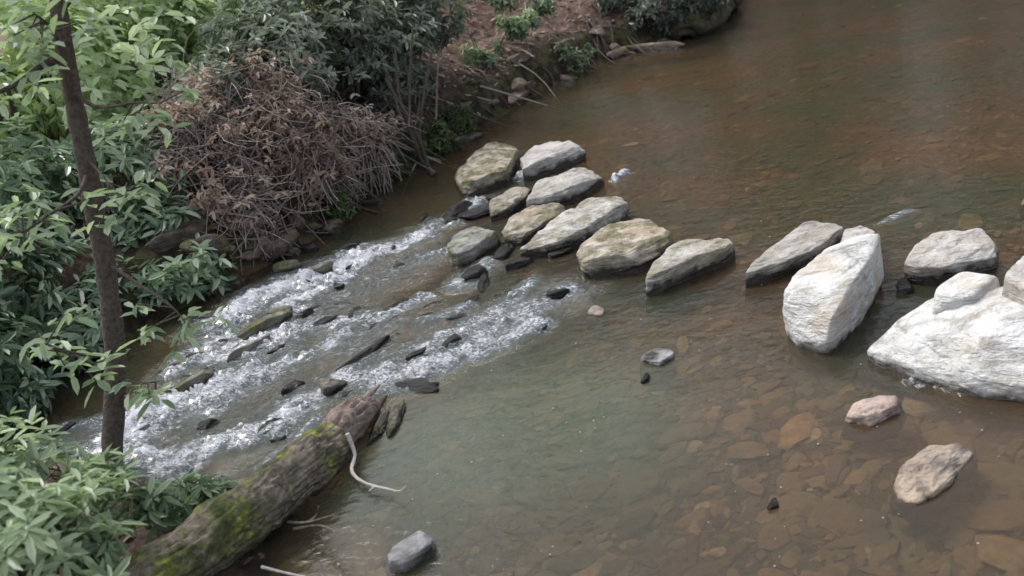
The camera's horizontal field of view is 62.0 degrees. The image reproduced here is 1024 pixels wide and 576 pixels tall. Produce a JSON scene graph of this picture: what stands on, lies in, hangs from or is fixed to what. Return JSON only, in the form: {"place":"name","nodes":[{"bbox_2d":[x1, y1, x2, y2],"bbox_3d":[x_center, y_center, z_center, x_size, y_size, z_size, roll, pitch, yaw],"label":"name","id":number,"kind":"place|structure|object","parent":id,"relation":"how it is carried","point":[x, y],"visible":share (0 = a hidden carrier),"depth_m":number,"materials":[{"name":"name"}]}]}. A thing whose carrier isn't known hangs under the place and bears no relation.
{"place":"outdoors","nodes":[
{"label":"outdoors","id":0,"kind":"place"},
{"bbox_2d":[0,0,1023,575],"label":"ground","id":1,"kind":"structure","parent":0,"point":[806,186],"depth_m":8.37,"materials":[{"name":"soil"}]},
{"bbox_2d":[0,286,67,443],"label":"rhododendron bush","id":2,"kind":"object","parent":1,"relation":"on","point":[26,385],"visible":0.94,"depth_m":6.32,"materials":[{"name":"green plant"}]},
{"bbox_2d":[0,405,148,575],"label":"leafy shrub","id":3,"kind":"object","parent":1,"relation":"on","point":[51,529],"visible":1,"depth_m":3.67,"materials":[{"name":"green plant"}]},
{"bbox_2d":[0,111,150,371],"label":"rhododendron bush","id":4,"kind":"object","parent":1,"relation":"on","point":[37,261],"visible":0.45,"depth_m":7.39,"materials":[{"name":"green plant"}]},
{"bbox_2d":[0,0,237,473],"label":"slender tree","id":5,"kind":"object","parent":1,"relation":"on","point":[114,383],"visible":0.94,"depth_m":4.62,"materials":[{"name":"green plant"}]},
{"bbox_2d":[0,0,250,205],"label":"sapling tree","id":6,"kind":"object","parent":1,"relation":"on","point":[96,71],"visible":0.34,"depth_m":9.58,"materials":[{"name":"green plant"}]},
{"bbox_2d":[22,113,237,373],"bbox_3d":[-3.658,-0.485,8.138,1.743,2.118,3.122,-19,25,-15],"label":"rhododendron bush","id":7,"kind":"object","parent":1,"relation":"on","point":[194,269],"visible":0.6,"depth_m":8.04,"materials":[{"name":"green plant"}]},
{"bbox_2d":[107,468,238,543],"bbox_3d":[-1.766,1.161,4.563,0.395,0.575,0.726,3,28,30],"label":"leafy shrub","id":8,"kind":"object","parent":1,"relation":"on","point":[156,507],"visible":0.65,"depth_m":4.42,"materials":[{"name":"green plant"}]},
{"bbox_2d":[24,0,349,92],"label":"sapling tree","id":9,"kind":"object","parent":1,"relation":"on","point":[180,36],"visible":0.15,"depth_m":10.46,"materials":[{"name":"green plant"}]},
{"bbox_2d":[95,18,425,274],"bbox_3d":[-2.738,-1.557,9.483,2.640,2.811,3.584,5,29,34],"label":"dead brush pile","id":10,"kind":"object","parent":1,"relation":"on","point":[281,127],"visible":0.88,"depth_m":8.99,"materials":[{"name":"brown plant"}]},
{"bbox_2d":[147,0,409,146],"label":"mountain laurel bush","id":11,"kind":"object","parent":1,"relation":"on","point":[283,16],"visible":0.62,"depth_m":9.91,"materials":[{"name":"green plant"}]},
{"bbox_2d":[29,0,660,564],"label":"leaf litter","id":12,"kind":"object","parent":1,"relation":"on","point":[137,542],"visible":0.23,"depth_m":13.20,"materials":[{"name":"brown plant"}]},
{"bbox_2d":[299,0,479,128],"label":"mountain laurel bush","id":13,"kind":"object","parent":1,"relation":"on","point":[427,34],"visible":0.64,"depth_m":11.41,"materials":[{"name":"green plant"}]},
{"bbox_2d":[323,79,484,223],"bbox_3d":[-1.191,-1.849,11.030,0.752,0.771,4.543,-1,26,23],"label":"understory fern","id":14,"kind":"object","parent":1,"relation":"on","point":[448,138],"visible":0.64,"depth_m":11.12,"materials":[{"name":"green plant"}]},
{"bbox_2d":[385,26,432,168],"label":"laurel stems","id":15,"kind":"object","parent":1,"relation":"on","point":[420,151],"visible":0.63,"depth_m":10.39,"materials":[{"name":"brown plant"}]},
{"bbox_2d":[148,27,685,302],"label":"bank rocks","id":16,"kind":"object","parent":1,"relation":"on","point":[164,240],"visible":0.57,"depth_m":8.89,"materials":[{"name":"stone"}]},
{"bbox_2d":[209,10,658,266],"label":"exposed roots","id":17,"kind":"object","parent":1,"relation":"on","point":[595,26],"visible":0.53,"depth_m":12.12,"materials":[{"name":"brown plant"}]},
{"bbox_2d":[36,175,913,509],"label":"rapids stones","id":18,"kind":"object","parent":1,"relation":"on","point":[480,213],"visible":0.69,"depth_m":6.93,"materials":[{"name":"grey stone"}]},
{"bbox_2d":[459,35,508,69],"bbox_3d":[-0.410,-3.585,13.176,0.812,0.504,0.480,-19,25,-15],"label":"bank sapling","id":19,"kind":"object","parent":1,"relation":"on","point":[477,59],"visible":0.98,"depth_m":13.11,"materials":[{"name":"green plant"}]},
{"bbox_2d":[455,141,520,202],"bbox_3d":[-0.273,-1.352,9.931,0.712,0.388,1.710,-6,25,14],"label":"stepping stone","id":20,"kind":"object","parent":1,"relation":"on","point":[492,167],"visible":0.9,"depth_m":9.53,"materials":[{"name":"grey stone"}]},
{"bbox_2d":[482,0,518,14],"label":"bank sapling","id":21,"kind":"object","parent":1,"relation":"on","point":[499,6],"visible":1,"depth_m":14.01,"materials":[{"name":"green plant"}]},
{"bbox_2d":[492,6,541,44],"bbox_3d":[0.131,-4.081,13.285,0.784,0.488,0.520,-21,26,-20],"label":"bank sapling","id":22,"kind":"object","parent":1,"relation":"on","point":[529,16],"visible":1,"depth_m":13.21,"materials":[{"name":"green plant"}]},
{"bbox_2d":[345,0,693,193],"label":"fallen twigs","id":23,"kind":"object","parent":1,"relation":"on","point":[406,147],"visible":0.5,"depth_m":12.64,"materials":[{"name":"brown wood"}]},
{"bbox_2d":[522,0,561,20],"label":"bank sapling","id":24,"kind":"object","parent":1,"relation":"on","point":[540,5],"visible":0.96,"depth_m":14.03,"materials":[{"name":"green plant"}]},
{"bbox_2d":[554,40,598,73],"bbox_3d":[1.076,-3.841,14.127,0.775,0.611,0.488,-23,26,-24],"label":"bank sapling","id":25,"kind":"object","parent":1,"relation":"on","point":[565,48],"visible":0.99,"depth_m":14.04,"materials":[{"name":"green plant"}]},
{"bbox_2d":[217,0,1023,575],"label":"riverbed stones","id":26,"kind":"object","parent":1,"relation":"on","point":[971,538],"visible":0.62,"depth_m":4.81,"materials":[{"name":"brown stone"}]},
{"bbox_2d":[576,218,672,295],"bbox_3d":[0.921,-0.288,7.040,0.825,0.357,0.844,-12,24,0],"label":"stepping stone","id":27,"kind":"object","parent":1,"relation":"on","point":[626,254],"visible":0.86,"depth_m":6.76,"materials":[{"name":"grey stone"}]},
{"bbox_2d":[594,0,730,36],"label":"bank shrub","id":28,"kind":"object","parent":1,"relation":"on","point":[664,19],"visible":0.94,"depth_m":14.96,"materials":[{"name":"green plant"}]},
{"bbox_2d":[645,238,736,313],"bbox_3d":[1.293,-0.145,6.564,0.940,0.336,0.400,-21,26,-19],"label":"stepping stone","id":29,"kind":"object","parent":1,"relation":"on","point":[679,270],"visible":1,"depth_m":6.40,"materials":[{"name":"grey stone"}]},
{"bbox_2d":[666,0,741,40],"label":"mossy ledge","id":30,"kind":"object","parent":1,"relation":"on","point":[702,23],"visible":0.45,"depth_m":15.18,"materials":[{"name":"plant"}]},
{"bbox_2d":[20,0,1023,485],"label":"stream water","id":31,"kind":"structure","parent":0,"point":[512,318],"depth_m":6.47,"materials":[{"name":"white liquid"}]},
{"bbox_2d":[157,361,181,373],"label":"mossy rock","id":32,"kind":"object","parent":31,"relation":"on","point":[174,363],"visible":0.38,"depth_m":6.68,"materials":[{"name":"stone"}]},
{"bbox_2d":[175,369,214,391],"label":"mossy rock","id":33,"kind":"object","parent":31,"relation":"on","point":[203,376],"visible":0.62,"depth_m":6.30,"materials":[{"name":"stone"}]},
{"bbox_2d":[227,333,269,362],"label":"mossy rock","id":34,"kind":"object","parent":31,"relation":"on","point":[238,352],"visible":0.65,"depth_m":6.67,"materials":[{"name":"stone"}]},
{"bbox_2d":[112,385,386,575],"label":"fallen mossy log","id":35,"kind":"object","parent":31,"relation":"on","point":[219,532],"visible":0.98,"depth_m":4.43,"materials":[{"name":"brown wood"}]},
{"bbox_2d":[237,310,291,339],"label":"mossy rock","id":36,"kind":"object","parent":31,"relation":"in","point":[262,324],"visible":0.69,"depth_m":6.98,"materials":[{"name":"stone"}]},
{"bbox_2d":[265,305,292,315],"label":"mossy rock","id":37,"kind":"object","parent":31,"relation":"on","point":[279,308],"visible":0.43,"depth_m":7.23,"materials":[{"name":"stone"}]},
{"bbox_2d":[273,260,302,272],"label":"mossy rock","id":38,"kind":"object","parent":31,"relation":"in","point":[285,266],"visible":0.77,"depth_m":8.24,"materials":[{"name":"stone"}]},
{"bbox_2d":[308,261,334,273],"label":"mossy rock","id":39,"kind":"object","parent":31,"relation":"on","point":[325,267],"visible":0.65,"depth_m":8.00,"materials":[{"name":"stone"}]},
{"bbox_2d":[318,378,346,395],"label":"mossy rock","id":40,"kind":"object","parent":31,"relation":"on","point":[329,386],"visible":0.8,"depth_m":5.85,"materials":[{"name":"stone"}]},
{"bbox_2d":[261,433,405,575],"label":"bleached stick","id":41,"kind":"object","parent":31,"relation":"on","point":[353,449],"visible":1,"depth_m":4.76,"materials":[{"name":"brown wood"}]},
{"bbox_2d":[367,409,389,445],"bbox_3d":[-0.837,0.873,5.339,0.097,0.092,0.371,-8,24,9],"label":"mossy slab","id":42,"kind":"object","parent":31,"relation":"on","point":[376,434],"depth_m":5.28,"materials":[{"name":"stone"}]},
{"bbox_2d":[386,399,405,437],"bbox_3d":[-0.739,0.825,5.399,0.094,0.077,0.414,-8,24,9],"label":"mossy slab","id":43,"kind":"object","parent":31,"relation":"on","point":[396,414],"depth_m":5.36,"materials":[{"name":"stone"}]},
{"bbox_2d":[387,531,441,575],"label":"stream rock","id":44,"kind":"object","parent":31,"relation":"on","point":[416,553],"visible":1,"depth_m":4.16,"materials":[{"name":"grey stone"}]},
{"bbox_2d":[395,378,439,393],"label":"stream rock","id":45,"kind":"object","parent":31,"relation":"in","point":[415,384],"visible":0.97,"depth_m":5.68,"materials":[{"name":"stone"}]},
{"bbox_2d":[447,226,500,277],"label":"stepping stone","id":46,"kind":"object","parent":31,"relation":"in","point":[466,246],"visible":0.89,"depth_m":7.65,"materials":[{"name":"grey stone"}]},
{"bbox_2d":[489,187,531,232],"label":"stepping stone","id":47,"kind":"object","parent":31,"relation":"in","point":[505,206],"visible":0.74,"depth_m":8.53,"materials":[{"name":"grey stone"}]},
{"bbox_2d":[502,202,565,260],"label":"stepping stone","id":48,"kind":"object","parent":31,"relation":"in","point":[523,227],"visible":0.65,"depth_m":7.84,"materials":[{"name":"grey stone"}]},
{"bbox_2d":[520,140,587,190],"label":"stepping stone","id":49,"kind":"object","parent":31,"relation":"in","point":[541,161],"visible":0.9,"depth_m":9.56,"materials":[{"name":"grey stone"}]},
{"bbox_2d":[526,167,606,209],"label":"stepping stone","id":50,"kind":"object","parent":31,"relation":"in","point":[572,188],"visible":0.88,"depth_m":8.56,"materials":[{"name":"grey stone"}]},
{"bbox_2d":[520,196,631,272],"bbox_3d":[0.650,-0.492,7.637,0.615,0.349,1.275,6,30,35],"label":"stepping stone","id":51,"kind":"object","parent":31,"relation":"in","point":[580,223],"visible":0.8,"depth_m":7.46,"materials":[{"name":"grey stone"}]},
{"bbox_2d":[587,305,608,333],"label":"stream rock","id":52,"kind":"object","parent":31,"relation":"in","point":[598,321],"visible":1,"depth_m":6.18,"materials":[{"name":"grey stone"}]},
{"bbox_2d":[640,348,677,385],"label":"stream rock","id":53,"kind":"object","parent":31,"relation":"in","point":[658,366],"visible":0.99,"depth_m":5.42,"materials":[{"name":"grey stone"}]},
{"bbox_2d":[372,218,998,566],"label":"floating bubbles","id":54,"kind":"object","parent":31,"relation":"on","point":[726,464],"visible":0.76,"depth_m":4.38,"materials":[{"name":"grey liquid"}]},
{"bbox_2d":[744,221,842,303],"bbox_3d":[2.163,-0.220,6.365,0.392,0.309,1.209,11,33,41],"label":"stepping stone","id":55,"kind":"object","parent":31,"relation":"in","point":[773,270],"visible":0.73,"depth_m":6.17,"materials":[{"name":"grey stone"}]},
{"bbox_2d":[782,234,883,369],"bbox_3d":[2.139,0.042,5.536,0.393,0.498,1.161,13,34,44],"label":"boulder","id":56,"kind":"object","parent":31,"relation":"in","point":[830,295],"visible":1,"depth_m":5.27,"materials":[{"name":"white stone"}]},
{"bbox_2d":[840,225,874,242],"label":"stepping stone","id":57,"kind":"object","parent":31,"relation":"in","point":[854,232],"visible":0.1,"depth_m":6.13,"materials":[{"name":"grey stone"}]},
{"bbox_2d":[840,395,906,442],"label":"stream rock","id":58,"kind":"object","parent":31,"relation":"on","point":[865,418],"visible":1,"depth_m":4.48,"materials":[{"name":"brown stone"}]},
{"bbox_2d":[889,443,977,522],"bbox_3d":[2.016,0.888,4.066,0.600,0.174,0.236,-30,30,-35],"label":"stream rock","id":59,"kind":"object","parent":31,"relation":"on","point":[931,480],"visible":1,"depth_m":3.97,"materials":[{"name":"grey stone"}]},
{"bbox_2d":[867,287,1023,423],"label":"boulder","id":60,"kind":"object","parent":31,"relation":"in","point":[972,354],"visible":0.94,"depth_m":4.61,"materials":[{"name":"white stone"}]},
{"bbox_2d":[901,228,998,303],"bbox_3d":[3.034,-0.170,5.827,0.505,0.316,0.772,9,31,39],"label":"stepping stone","id":61,"kind":"object","parent":31,"relation":"in","point":[933,262],"visible":0.84,"depth_m":5.67,"materials":[{"name":"grey stone"}]},
{"bbox_2d":[932,272,999,313],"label":"boulder","id":62,"kind":"object","parent":31,"relation":"in","point":[960,289],"visible":0.33,"depth_m":4.88,"materials":[{"name":"white stone"}]},
{"bbox_2d":[1002,256,1023,305],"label":"boulder","id":63,"kind":"object","parent":31,"relation":"in","point":[1013,288],"visible":0.31,"depth_m":4.71,"materials":[{"name":"stone"}]},
{"bbox_2d":[1019,198,1023,219],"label":"stream rock","id":64,"kind":"object","parent":31,"relation":"on","point":[1021,209],"visible":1,"depth_m":6.39,"materials":[{"name":"grey stone"}]}
]}

